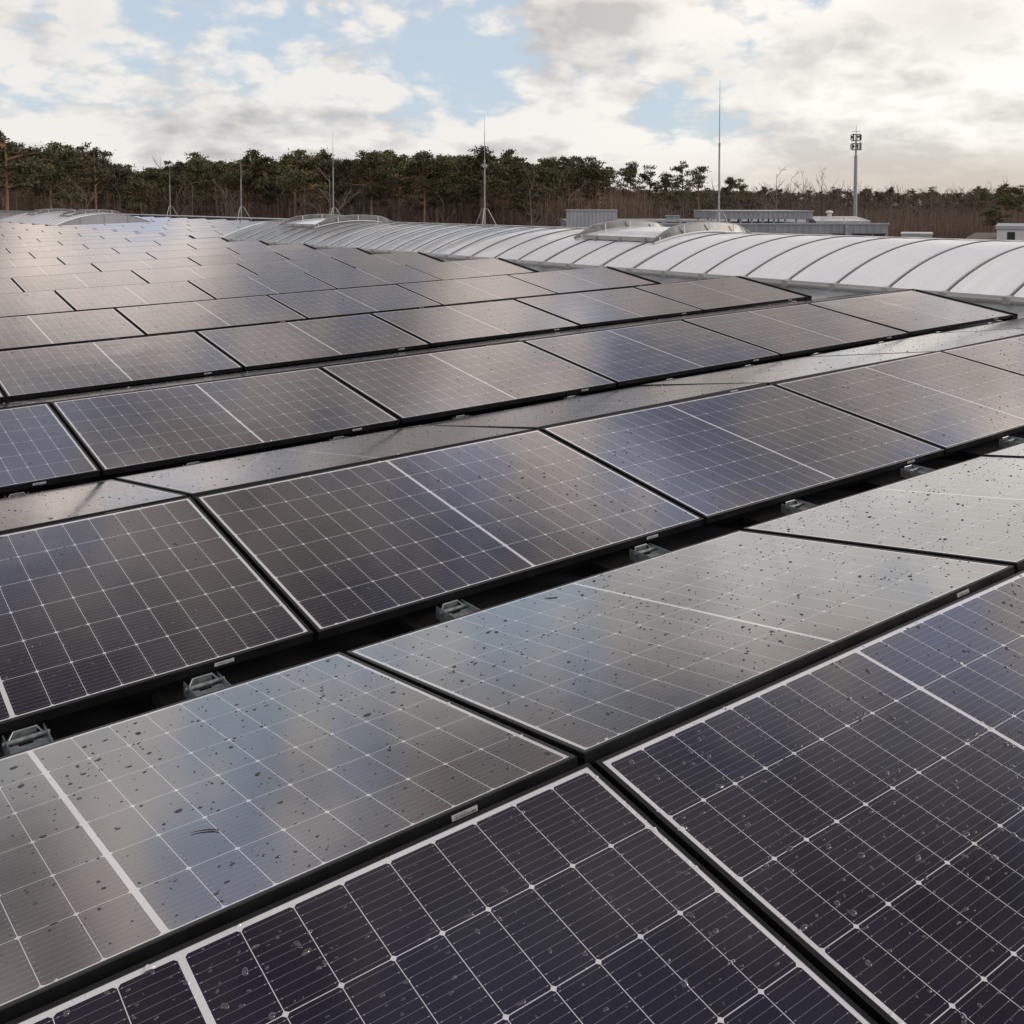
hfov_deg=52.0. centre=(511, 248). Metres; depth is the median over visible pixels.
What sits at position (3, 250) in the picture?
solar panel
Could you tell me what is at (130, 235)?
solar panel
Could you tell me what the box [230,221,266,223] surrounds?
solar panel
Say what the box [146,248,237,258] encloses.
solar panel
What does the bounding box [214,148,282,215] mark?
pine tree
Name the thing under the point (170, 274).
solar panel
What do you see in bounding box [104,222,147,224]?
solar panel
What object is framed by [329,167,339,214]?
lightning rod
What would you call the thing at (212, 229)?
solar panel
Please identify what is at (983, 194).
pine tree
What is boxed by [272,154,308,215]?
pine tree
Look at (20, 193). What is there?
pine tree
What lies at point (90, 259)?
solar panel
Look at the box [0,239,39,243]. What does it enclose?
solar panel
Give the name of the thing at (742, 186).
pine tree
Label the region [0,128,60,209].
pine tree
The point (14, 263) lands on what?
solar panel
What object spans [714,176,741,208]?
pine tree
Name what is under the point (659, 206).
bare tree
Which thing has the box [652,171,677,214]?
pine tree
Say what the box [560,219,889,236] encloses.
industrial hall
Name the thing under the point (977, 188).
pine tree
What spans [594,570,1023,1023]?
solar panel
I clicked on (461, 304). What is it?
solar panel
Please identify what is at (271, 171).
pine tree
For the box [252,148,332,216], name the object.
pine tree
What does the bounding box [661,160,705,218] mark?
pine tree
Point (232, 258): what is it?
solar panel
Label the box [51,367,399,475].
solar panel
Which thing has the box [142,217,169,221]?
solar panel
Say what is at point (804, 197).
bare tree
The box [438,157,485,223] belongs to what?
pine tree
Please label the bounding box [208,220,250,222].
solar panel
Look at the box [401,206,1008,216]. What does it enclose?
ground
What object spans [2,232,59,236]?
solar panel
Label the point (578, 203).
bare tree
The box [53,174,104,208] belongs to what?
bare tree
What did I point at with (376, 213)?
bare tree
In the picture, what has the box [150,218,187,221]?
solar panel
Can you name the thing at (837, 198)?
bare tree
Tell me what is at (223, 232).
solar panel
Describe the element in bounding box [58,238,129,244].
solar panel
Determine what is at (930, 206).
bare tree
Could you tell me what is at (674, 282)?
solar panel
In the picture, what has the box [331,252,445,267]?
solar panel
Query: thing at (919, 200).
bare tree
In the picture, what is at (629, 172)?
pine tree
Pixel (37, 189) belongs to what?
pine tree
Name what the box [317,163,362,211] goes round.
pine tree
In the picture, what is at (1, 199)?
pine tree
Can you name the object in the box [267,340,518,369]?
solar panel
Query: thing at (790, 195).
bare tree
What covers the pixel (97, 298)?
solar panel
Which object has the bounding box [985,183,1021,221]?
pine tree
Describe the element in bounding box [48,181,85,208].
bare tree
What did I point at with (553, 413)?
solar panel
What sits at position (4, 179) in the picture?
pine tree
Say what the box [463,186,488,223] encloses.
bare tree
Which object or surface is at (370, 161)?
pine tree
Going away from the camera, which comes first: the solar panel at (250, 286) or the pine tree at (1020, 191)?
the solar panel at (250, 286)
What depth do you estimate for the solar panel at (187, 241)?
27.23 m
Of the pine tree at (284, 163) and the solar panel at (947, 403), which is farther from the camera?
the pine tree at (284, 163)
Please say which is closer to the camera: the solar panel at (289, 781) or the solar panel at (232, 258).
the solar panel at (289, 781)
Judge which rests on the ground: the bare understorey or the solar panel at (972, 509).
the bare understorey
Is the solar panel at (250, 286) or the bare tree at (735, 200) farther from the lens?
the bare tree at (735, 200)
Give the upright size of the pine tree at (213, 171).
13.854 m
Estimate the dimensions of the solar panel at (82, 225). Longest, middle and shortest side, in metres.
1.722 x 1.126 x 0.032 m
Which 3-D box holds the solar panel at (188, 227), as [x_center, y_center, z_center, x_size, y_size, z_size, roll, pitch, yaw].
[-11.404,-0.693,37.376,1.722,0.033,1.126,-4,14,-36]
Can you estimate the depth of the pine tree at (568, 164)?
120.66 m
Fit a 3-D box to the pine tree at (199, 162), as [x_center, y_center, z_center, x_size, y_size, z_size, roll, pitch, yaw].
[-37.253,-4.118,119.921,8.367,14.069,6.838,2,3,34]
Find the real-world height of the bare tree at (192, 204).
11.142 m
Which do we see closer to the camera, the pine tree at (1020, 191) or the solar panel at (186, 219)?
the solar panel at (186, 219)
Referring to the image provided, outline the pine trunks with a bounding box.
[0,165,609,224]
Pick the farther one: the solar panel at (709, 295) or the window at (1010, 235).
the window at (1010, 235)
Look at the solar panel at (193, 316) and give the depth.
11.33 m
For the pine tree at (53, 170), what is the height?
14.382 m
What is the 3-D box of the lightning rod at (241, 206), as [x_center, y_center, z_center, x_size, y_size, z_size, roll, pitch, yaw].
[-12.144,-2.663,47.113,1.227,3.292,1.186,0,3,0]
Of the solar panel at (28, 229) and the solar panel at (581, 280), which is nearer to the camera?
the solar panel at (581, 280)
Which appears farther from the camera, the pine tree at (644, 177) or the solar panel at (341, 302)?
the pine tree at (644, 177)
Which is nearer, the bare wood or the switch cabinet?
the switch cabinet
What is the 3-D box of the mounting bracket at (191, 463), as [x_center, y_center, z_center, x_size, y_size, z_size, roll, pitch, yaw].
[-1.651,1.191,5.505,0.176,0.116,0.528,-4,4,-36]
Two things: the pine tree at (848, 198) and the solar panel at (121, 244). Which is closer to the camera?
the solar panel at (121, 244)
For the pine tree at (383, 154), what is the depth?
115.74 m
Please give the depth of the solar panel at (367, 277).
15.61 m
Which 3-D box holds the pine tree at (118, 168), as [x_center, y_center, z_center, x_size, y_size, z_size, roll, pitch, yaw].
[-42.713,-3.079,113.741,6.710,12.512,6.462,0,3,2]
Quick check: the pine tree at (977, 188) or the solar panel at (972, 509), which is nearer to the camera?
the solar panel at (972, 509)
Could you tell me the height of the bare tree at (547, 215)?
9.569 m
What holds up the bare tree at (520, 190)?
on the ground
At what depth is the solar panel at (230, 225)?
38.50 m
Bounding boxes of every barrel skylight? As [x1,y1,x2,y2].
[0,209,151,225]
[216,214,1023,320]
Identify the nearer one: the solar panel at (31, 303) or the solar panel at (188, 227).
the solar panel at (31, 303)
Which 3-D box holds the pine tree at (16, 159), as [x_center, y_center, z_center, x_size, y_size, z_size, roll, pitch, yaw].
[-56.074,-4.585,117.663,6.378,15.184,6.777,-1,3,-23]
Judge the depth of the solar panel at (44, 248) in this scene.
25.17 m
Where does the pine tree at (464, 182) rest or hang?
on the ground
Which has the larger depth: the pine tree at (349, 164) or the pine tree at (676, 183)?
the pine tree at (676, 183)
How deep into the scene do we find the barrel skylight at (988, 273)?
15.90 m
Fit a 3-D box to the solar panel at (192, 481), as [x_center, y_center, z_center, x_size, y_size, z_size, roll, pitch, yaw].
[-0.911,1.020,5.172,1.722,0.034,1.128,-4,-5,-36]
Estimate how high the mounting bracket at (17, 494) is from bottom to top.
0.116 m
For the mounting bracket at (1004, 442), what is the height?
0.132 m
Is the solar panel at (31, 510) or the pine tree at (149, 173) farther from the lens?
the pine tree at (149, 173)
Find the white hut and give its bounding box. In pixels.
[995,223,1023,240]
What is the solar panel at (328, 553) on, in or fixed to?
on the mounting bracket at (445, 611)
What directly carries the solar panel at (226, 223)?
on the hall roof
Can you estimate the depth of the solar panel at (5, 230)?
39.01 m
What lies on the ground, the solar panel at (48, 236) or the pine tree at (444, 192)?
the pine tree at (444, 192)
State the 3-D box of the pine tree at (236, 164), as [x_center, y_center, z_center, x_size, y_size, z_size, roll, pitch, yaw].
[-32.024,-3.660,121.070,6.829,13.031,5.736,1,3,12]
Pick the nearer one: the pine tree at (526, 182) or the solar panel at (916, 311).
the solar panel at (916, 311)
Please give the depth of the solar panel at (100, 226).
40.80 m
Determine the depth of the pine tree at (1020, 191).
189.29 m
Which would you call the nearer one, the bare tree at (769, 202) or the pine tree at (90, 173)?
the pine tree at (90, 173)
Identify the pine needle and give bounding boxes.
[190,829,218,832]
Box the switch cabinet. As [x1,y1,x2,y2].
[665,215,679,222]
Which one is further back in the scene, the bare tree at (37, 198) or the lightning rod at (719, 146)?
the bare tree at (37, 198)
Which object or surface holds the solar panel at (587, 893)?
on the hall roof
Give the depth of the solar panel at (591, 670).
2.99 m
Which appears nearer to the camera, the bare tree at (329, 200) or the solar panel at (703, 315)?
the solar panel at (703, 315)
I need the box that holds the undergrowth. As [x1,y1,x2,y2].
[0,179,1023,238]
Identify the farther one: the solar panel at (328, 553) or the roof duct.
the roof duct
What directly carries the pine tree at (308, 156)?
on the ground
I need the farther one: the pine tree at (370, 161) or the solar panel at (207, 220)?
the pine tree at (370, 161)
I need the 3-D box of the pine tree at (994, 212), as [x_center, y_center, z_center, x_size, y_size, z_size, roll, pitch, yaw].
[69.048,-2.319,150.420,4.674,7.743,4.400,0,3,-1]
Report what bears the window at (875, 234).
in the industrial hall
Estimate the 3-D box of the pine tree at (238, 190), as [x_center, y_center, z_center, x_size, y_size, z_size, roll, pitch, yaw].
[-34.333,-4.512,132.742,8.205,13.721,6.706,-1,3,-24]
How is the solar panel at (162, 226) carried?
on the hall roof
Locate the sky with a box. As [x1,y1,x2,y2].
[0,0,1023,205]
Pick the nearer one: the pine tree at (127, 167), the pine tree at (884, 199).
the pine tree at (127, 167)
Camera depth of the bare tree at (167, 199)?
111.94 m
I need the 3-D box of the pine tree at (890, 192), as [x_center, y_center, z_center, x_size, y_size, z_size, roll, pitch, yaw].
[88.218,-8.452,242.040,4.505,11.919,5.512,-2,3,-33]
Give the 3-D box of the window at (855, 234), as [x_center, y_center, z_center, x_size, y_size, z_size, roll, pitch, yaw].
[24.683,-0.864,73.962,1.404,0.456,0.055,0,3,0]
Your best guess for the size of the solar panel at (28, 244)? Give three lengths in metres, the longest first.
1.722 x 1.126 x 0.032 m
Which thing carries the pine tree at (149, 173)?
on the ground
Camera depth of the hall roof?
4.44 m
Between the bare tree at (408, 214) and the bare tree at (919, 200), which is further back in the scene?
the bare tree at (919, 200)
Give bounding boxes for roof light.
[808,210,869,222]
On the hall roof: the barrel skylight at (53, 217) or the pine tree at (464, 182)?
the barrel skylight at (53, 217)
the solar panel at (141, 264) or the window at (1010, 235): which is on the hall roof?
the solar panel at (141, 264)
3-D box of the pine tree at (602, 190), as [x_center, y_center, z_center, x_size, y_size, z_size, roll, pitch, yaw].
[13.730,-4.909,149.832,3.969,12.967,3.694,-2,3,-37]
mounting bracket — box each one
[0,723,53,756]
[4,492,28,497]
[152,671,230,707]
[183,461,202,465]
[329,436,346,439]
[400,599,479,631]
[453,415,468,418]
[592,543,669,572]
[743,499,817,525]
[863,465,934,488]
[962,436,1023,458]
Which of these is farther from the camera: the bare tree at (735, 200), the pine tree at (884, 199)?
the pine tree at (884, 199)
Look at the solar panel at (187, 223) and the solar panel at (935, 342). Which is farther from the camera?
the solar panel at (187, 223)
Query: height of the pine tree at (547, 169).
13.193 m
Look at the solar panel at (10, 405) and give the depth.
6.32 m
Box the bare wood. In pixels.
[738,184,1023,223]
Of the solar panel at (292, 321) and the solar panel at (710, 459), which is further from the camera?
the solar panel at (292, 321)
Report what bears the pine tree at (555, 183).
on the ground
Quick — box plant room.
[693,210,813,222]
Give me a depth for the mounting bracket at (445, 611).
3.59 m
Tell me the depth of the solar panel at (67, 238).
30.37 m
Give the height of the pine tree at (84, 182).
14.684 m
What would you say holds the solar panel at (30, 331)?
on the hall roof
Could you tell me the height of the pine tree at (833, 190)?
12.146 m
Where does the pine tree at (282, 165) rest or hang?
on the ground
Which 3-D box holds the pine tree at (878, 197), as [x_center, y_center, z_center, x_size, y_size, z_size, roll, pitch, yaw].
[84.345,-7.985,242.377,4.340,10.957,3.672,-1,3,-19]
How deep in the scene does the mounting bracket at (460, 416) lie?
6.55 m
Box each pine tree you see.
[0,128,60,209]
[0,140,30,205]
[0,141,33,209]
[0,162,14,191]
[8,155,33,207]
[9,147,61,209]
[10,141,90,208]
[16,186,48,205]
[36,144,103,208]
[61,145,113,208]
[66,142,115,209]
[82,157,127,209]
[90,163,145,208]
[105,164,147,206]
[112,175,167,213]
[131,166,176,214]
[140,160,194,211]
[156,160,214,215]
[158,151,210,215]
[194,160,240,215]
[199,162,235,210]
[213,161,254,210]
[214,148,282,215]
[220,159,260,204]
[239,164,285,217]
[247,157,284,215]
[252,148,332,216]
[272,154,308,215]
[273,154,300,196]
[287,147,350,213]
[300,154,325,212]
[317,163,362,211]
[324,159,375,213]
[343,150,398,214]
[359,148,406,215]
[360,154,419,221]
[402,150,457,222]
[402,154,474,222]
[420,154,476,222]
[426,154,476,222]
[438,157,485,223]
[439,156,500,222]
[443,145,510,223]
[451,158,515,224]
[494,149,527,213]
[498,155,529,220]
[498,168,560,225]
[520,156,570,225]
[525,162,542,198]
[536,162,575,210]
[547,155,597,208]
[560,156,618,209]
[562,155,593,199]
[597,169,624,200]
[614,161,646,204]
[634,165,661,217]
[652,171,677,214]
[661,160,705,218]
[681,165,714,209]
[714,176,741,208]
[728,178,753,209]
[755,186,775,207]
[771,188,787,208]
[801,190,815,207]
[823,187,846,210]
[840,189,852,215]
[857,188,875,206]
[871,191,884,215]
[875,191,890,209]
[881,187,900,212]
[896,195,905,215]
[903,188,916,211]
[914,193,935,212]
[928,187,940,199]
[953,193,966,220]
[971,186,983,200]
[972,188,994,211]
[977,206,1011,232]
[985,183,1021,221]
[1001,185,1023,222]
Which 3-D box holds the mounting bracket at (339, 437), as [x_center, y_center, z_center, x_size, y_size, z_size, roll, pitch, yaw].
[-0.963,1.145,6.003,0.176,0.116,0.528,-4,4,-36]
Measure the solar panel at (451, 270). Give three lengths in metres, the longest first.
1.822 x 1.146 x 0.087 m
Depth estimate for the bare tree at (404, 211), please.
106.60 m
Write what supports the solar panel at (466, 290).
on the hall roof
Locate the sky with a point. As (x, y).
(933, 90)
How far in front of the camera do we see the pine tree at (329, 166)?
111.42 m
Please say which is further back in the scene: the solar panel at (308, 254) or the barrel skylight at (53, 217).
the barrel skylight at (53, 217)
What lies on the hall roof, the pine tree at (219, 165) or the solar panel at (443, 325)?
the solar panel at (443, 325)
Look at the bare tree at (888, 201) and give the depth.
237.99 m
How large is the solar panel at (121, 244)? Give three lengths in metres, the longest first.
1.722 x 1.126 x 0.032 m
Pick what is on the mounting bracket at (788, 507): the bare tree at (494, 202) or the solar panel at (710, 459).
the solar panel at (710, 459)
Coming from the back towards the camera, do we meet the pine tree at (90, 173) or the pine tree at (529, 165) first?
the pine tree at (529, 165)
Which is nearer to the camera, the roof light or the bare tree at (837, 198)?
the roof light
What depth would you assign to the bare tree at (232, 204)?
102.90 m
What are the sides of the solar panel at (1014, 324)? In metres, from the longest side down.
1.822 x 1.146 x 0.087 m
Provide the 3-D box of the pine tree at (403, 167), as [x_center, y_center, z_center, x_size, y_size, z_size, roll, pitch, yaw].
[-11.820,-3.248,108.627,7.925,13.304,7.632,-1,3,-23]
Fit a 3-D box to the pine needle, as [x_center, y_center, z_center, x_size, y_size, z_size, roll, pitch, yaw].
[-0.603,1.144,2.064,0.059,0.003,0.008,-6,-3,2]
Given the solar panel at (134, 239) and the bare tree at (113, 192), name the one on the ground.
the bare tree at (113, 192)
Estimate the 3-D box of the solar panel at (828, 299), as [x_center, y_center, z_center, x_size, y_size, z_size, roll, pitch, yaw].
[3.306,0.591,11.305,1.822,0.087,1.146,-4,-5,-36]
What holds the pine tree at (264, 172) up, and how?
on the ground
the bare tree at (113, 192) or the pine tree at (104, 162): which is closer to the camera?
the bare tree at (113, 192)
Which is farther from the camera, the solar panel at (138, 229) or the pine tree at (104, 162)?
the pine tree at (104, 162)
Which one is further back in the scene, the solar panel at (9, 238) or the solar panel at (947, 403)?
the solar panel at (9, 238)
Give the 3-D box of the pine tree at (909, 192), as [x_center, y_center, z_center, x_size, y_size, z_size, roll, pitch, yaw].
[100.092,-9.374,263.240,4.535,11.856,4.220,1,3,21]
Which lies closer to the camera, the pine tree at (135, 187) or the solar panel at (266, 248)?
the solar panel at (266, 248)
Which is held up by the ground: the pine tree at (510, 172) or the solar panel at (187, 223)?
the pine tree at (510, 172)
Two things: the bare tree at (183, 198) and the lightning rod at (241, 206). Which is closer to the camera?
the lightning rod at (241, 206)
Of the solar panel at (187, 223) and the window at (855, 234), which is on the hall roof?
the solar panel at (187, 223)
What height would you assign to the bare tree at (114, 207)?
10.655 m
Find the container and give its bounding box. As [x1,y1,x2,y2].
[901,232,932,237]
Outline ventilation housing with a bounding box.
[566,210,617,227]
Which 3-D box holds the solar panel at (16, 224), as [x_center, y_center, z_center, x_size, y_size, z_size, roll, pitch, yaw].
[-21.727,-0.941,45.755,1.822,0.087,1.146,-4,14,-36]
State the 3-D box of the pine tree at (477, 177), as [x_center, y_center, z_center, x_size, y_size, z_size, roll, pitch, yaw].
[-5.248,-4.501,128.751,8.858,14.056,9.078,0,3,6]
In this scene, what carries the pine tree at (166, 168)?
on the ground
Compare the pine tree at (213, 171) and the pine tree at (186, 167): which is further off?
the pine tree at (213, 171)
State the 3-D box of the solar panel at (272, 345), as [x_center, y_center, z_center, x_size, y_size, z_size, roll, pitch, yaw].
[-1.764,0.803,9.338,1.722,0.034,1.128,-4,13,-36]
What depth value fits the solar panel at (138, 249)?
24.08 m
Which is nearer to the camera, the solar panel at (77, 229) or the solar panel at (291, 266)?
the solar panel at (291, 266)
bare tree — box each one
[0,173,27,210]
[22,187,57,210]
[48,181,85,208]
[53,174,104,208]
[90,172,130,213]
[97,180,131,213]
[123,188,156,213]
[144,153,171,214]
[154,184,175,214]
[163,171,195,215]
[173,175,209,215]
[203,165,242,216]
[206,169,253,216]
[217,166,255,216]
[272,190,302,217]
[291,168,332,215]
[298,164,365,214]
[331,179,355,214]
[339,164,378,215]
[360,169,395,217]
[373,180,415,221]
[387,176,429,221]
[410,191,457,223]
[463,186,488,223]
[471,174,508,224]
[495,169,544,225]
[510,167,553,225]
[533,193,558,225]
[550,178,590,225]
[566,194,590,209]
[650,193,671,217]
[659,190,693,217]
[690,186,708,218]
[727,185,747,209]
[755,167,792,209]
[760,190,778,209]
[781,168,803,209]
[792,175,817,210]
[797,185,819,210]
[813,185,826,207]
[814,168,834,215]
[826,181,844,213]
[850,189,870,212]
[878,187,896,214]
[910,188,926,216]
[922,188,936,225]
[928,192,953,217]
[943,185,963,215]
[951,188,967,228]
[958,186,975,215]
[986,181,998,208]
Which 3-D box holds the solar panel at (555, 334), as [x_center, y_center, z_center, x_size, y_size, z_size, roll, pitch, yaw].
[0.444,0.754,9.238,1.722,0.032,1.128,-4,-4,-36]
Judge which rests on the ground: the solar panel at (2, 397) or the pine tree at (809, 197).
the pine tree at (809, 197)
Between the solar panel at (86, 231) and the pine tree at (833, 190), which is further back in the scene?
the pine tree at (833, 190)
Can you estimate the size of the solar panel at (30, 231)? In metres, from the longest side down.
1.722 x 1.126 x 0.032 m
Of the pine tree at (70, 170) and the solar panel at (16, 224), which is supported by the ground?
the pine tree at (70, 170)
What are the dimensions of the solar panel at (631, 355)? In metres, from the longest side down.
1.722 x 1.128 x 0.034 m
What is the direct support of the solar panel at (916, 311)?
on the hall roof
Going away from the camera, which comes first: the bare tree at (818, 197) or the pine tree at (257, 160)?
the pine tree at (257, 160)
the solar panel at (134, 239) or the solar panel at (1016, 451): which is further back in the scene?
the solar panel at (134, 239)
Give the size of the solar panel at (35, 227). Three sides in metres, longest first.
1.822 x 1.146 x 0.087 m
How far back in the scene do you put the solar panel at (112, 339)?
8.92 m
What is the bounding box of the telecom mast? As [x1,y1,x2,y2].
[850,130,861,215]
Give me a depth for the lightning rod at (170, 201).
55.23 m
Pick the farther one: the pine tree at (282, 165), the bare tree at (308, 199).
the pine tree at (282, 165)
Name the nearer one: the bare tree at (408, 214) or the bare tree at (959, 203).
the bare tree at (408, 214)
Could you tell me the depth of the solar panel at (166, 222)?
44.90 m
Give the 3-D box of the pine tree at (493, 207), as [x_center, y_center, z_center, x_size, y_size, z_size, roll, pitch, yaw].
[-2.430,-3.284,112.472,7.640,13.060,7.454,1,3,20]
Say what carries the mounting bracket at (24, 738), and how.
attached to the hall roof
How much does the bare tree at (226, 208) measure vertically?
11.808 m
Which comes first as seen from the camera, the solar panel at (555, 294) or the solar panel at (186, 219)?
the solar panel at (555, 294)
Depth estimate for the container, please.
62.14 m
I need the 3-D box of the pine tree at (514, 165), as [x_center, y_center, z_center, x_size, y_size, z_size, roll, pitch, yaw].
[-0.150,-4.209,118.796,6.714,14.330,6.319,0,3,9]
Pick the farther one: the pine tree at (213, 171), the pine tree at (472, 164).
the pine tree at (213, 171)
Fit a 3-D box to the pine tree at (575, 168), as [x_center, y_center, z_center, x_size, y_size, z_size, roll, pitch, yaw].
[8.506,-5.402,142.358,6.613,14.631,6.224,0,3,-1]
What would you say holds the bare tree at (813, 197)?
on the ground
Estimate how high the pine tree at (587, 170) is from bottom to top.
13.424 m
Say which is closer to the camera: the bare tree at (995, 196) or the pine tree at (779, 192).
the bare tree at (995, 196)
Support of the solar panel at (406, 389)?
on the hall roof
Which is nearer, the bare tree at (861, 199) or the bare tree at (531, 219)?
the bare tree at (531, 219)
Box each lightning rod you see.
[166,164,178,217]
[236,179,251,220]
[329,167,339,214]
[475,115,496,224]
[710,104,727,222]
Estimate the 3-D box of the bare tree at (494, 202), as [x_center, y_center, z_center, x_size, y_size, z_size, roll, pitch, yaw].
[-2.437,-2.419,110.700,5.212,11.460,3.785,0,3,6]
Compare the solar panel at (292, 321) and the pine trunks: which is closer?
the solar panel at (292, 321)
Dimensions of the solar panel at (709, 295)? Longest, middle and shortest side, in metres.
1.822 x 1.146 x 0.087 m
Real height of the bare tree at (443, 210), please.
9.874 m
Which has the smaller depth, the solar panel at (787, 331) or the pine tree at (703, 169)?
the solar panel at (787, 331)
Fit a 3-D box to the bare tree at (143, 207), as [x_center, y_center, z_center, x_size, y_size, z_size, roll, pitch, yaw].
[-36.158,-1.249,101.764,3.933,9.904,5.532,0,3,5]
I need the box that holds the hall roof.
[0,214,1023,767]
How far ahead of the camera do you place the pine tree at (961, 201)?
244.56 m
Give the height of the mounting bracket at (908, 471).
0.132 m
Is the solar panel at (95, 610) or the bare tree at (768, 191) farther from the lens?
the bare tree at (768, 191)
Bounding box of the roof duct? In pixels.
[644,220,713,222]
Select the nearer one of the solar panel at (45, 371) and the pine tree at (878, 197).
the solar panel at (45, 371)
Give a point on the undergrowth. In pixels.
(945, 227)
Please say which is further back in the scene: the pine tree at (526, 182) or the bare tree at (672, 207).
the bare tree at (672, 207)
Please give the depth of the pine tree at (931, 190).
266.88 m
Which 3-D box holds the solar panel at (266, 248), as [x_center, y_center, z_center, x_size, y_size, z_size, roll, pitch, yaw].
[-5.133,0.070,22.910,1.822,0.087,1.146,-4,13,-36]
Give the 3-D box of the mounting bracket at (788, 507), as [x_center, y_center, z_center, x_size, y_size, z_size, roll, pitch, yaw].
[1.262,1.175,4.554,0.176,0.132,0.528,-4,4,-36]
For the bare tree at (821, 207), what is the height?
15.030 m
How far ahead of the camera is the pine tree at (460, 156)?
130.89 m
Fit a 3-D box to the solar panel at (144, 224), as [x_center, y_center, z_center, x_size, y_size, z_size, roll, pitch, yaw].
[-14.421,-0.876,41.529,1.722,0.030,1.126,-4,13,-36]
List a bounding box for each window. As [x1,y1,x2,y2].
[852,233,871,235]
[873,233,885,235]
[1007,232,1014,239]
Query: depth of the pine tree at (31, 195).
135.96 m
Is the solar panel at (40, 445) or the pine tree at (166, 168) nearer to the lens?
the solar panel at (40, 445)
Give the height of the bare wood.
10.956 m
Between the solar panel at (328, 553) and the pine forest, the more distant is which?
the pine forest
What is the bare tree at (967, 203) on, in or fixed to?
on the ground
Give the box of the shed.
[966,232,996,239]
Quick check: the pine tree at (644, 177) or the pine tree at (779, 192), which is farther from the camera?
the pine tree at (779, 192)
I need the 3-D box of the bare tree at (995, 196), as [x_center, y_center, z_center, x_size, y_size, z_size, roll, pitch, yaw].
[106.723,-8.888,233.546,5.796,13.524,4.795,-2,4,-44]
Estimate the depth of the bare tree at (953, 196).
251.31 m
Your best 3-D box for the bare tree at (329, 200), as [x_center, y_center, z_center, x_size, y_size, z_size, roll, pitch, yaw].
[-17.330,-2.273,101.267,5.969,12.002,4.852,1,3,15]
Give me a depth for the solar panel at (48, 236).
32.46 m
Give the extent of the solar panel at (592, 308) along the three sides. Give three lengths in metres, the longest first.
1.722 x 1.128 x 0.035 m
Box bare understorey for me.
[2,178,755,225]
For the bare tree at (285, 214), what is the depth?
114.05 m
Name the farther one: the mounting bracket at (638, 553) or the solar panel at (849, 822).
the mounting bracket at (638, 553)
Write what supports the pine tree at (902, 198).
on the ground
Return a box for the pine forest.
[3,154,1023,215]
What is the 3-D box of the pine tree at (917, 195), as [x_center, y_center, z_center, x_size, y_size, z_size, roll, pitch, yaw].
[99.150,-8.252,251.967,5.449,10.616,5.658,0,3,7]
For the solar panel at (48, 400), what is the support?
on the hall roof
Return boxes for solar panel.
[0,223,34,225]
[0,224,47,227]
[0,229,27,231]
[0,230,42,233]
[0,236,19,239]
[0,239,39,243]
[0,241,61,248]
[0,248,8,253]
[0,252,33,259]
[0,257,64,267]
[0,263,100,277]
[0,278,22,293]
[0,290,74,317]
[0,308,145,350]
[0,332,242,400]
[0,391,4,400]
[0,402,45,408]
[0,403,99,492]
[0,479,186,533]
[0,497,312,733]
[0,652,577,1023]
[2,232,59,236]
[4,331,192,350]
[5,763,877,1023]
[6,244,87,252]
[11,270,146,291]
[12,226,62,228]
[16,367,315,406]
[18,234,79,238]
[26,227,76,230]
[29,248,118,257]
[37,236,103,241]
[41,228,95,231]
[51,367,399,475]
[54,281,215,310]
[57,252,154,264]
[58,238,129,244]
[59,224,104,226]
[59,229,117,233]
[76,225,122,227]
[78,231,140,235]
[82,241,158,248]
[91,257,199,271]
[93,226,142,229]
[100,233,164,238]
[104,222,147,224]
[112,227,165,231]
[112,244,194,253]
[115,295,306,334]
[116,425,533,500]
[122,223,167,226]
[125,235,196,241]
[131,263,255,282]
[135,229,190,233]
[141,224,188,227]
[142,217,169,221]
[146,221,187,223]
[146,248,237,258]
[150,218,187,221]
[154,237,230,244]
[160,230,222,237]
[163,225,213,229]
[166,221,208,224]
[168,218,206,220]
[187,222,232,225]
[187,240,269,248]
[188,219,227,221]
[188,227,239,230]
[188,252,288,265]
[188,272,335,298]
[194,313,367,332]
[195,429,702,639]
[197,314,428,369]
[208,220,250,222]
[210,224,252,227]
[214,229,236,234]
[227,243,317,253]
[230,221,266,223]
[237,257,352,274]
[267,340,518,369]
[268,285,441,319]
[275,247,371,259]
[304,265,440,288]
[321,341,615,422]
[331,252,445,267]
[346,530,1014,764]
[370,299,510,313]
[371,300,578,345]
[397,275,556,305]
[406,257,539,279]
[425,382,766,430]
[446,320,676,346]
[508,266,661,293]
[511,288,621,299]
[515,288,702,326]
[524,320,779,385]
[541,385,943,523]
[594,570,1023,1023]
[608,303,803,325]
[619,276,738,288]
[634,276,811,311]
[642,351,934,385]
[682,304,908,356]
[725,289,914,310]
[743,456,1023,572]
[774,351,1023,453]
[807,328,1023,356]
[809,289,1017,334]
[941,318,1023,332]
[941,335,1023,375]
[983,442,1023,457]
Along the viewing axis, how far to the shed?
101.48 m
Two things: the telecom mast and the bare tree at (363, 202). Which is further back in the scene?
the telecom mast
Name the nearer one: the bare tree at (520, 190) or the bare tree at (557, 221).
the bare tree at (557, 221)
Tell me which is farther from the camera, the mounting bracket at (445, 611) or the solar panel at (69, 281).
the solar panel at (69, 281)
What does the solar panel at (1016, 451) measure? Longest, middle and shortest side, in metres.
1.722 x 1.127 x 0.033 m
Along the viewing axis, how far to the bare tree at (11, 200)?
116.02 m
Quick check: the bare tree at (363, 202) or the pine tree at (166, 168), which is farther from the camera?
the pine tree at (166, 168)
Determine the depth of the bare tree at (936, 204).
234.51 m

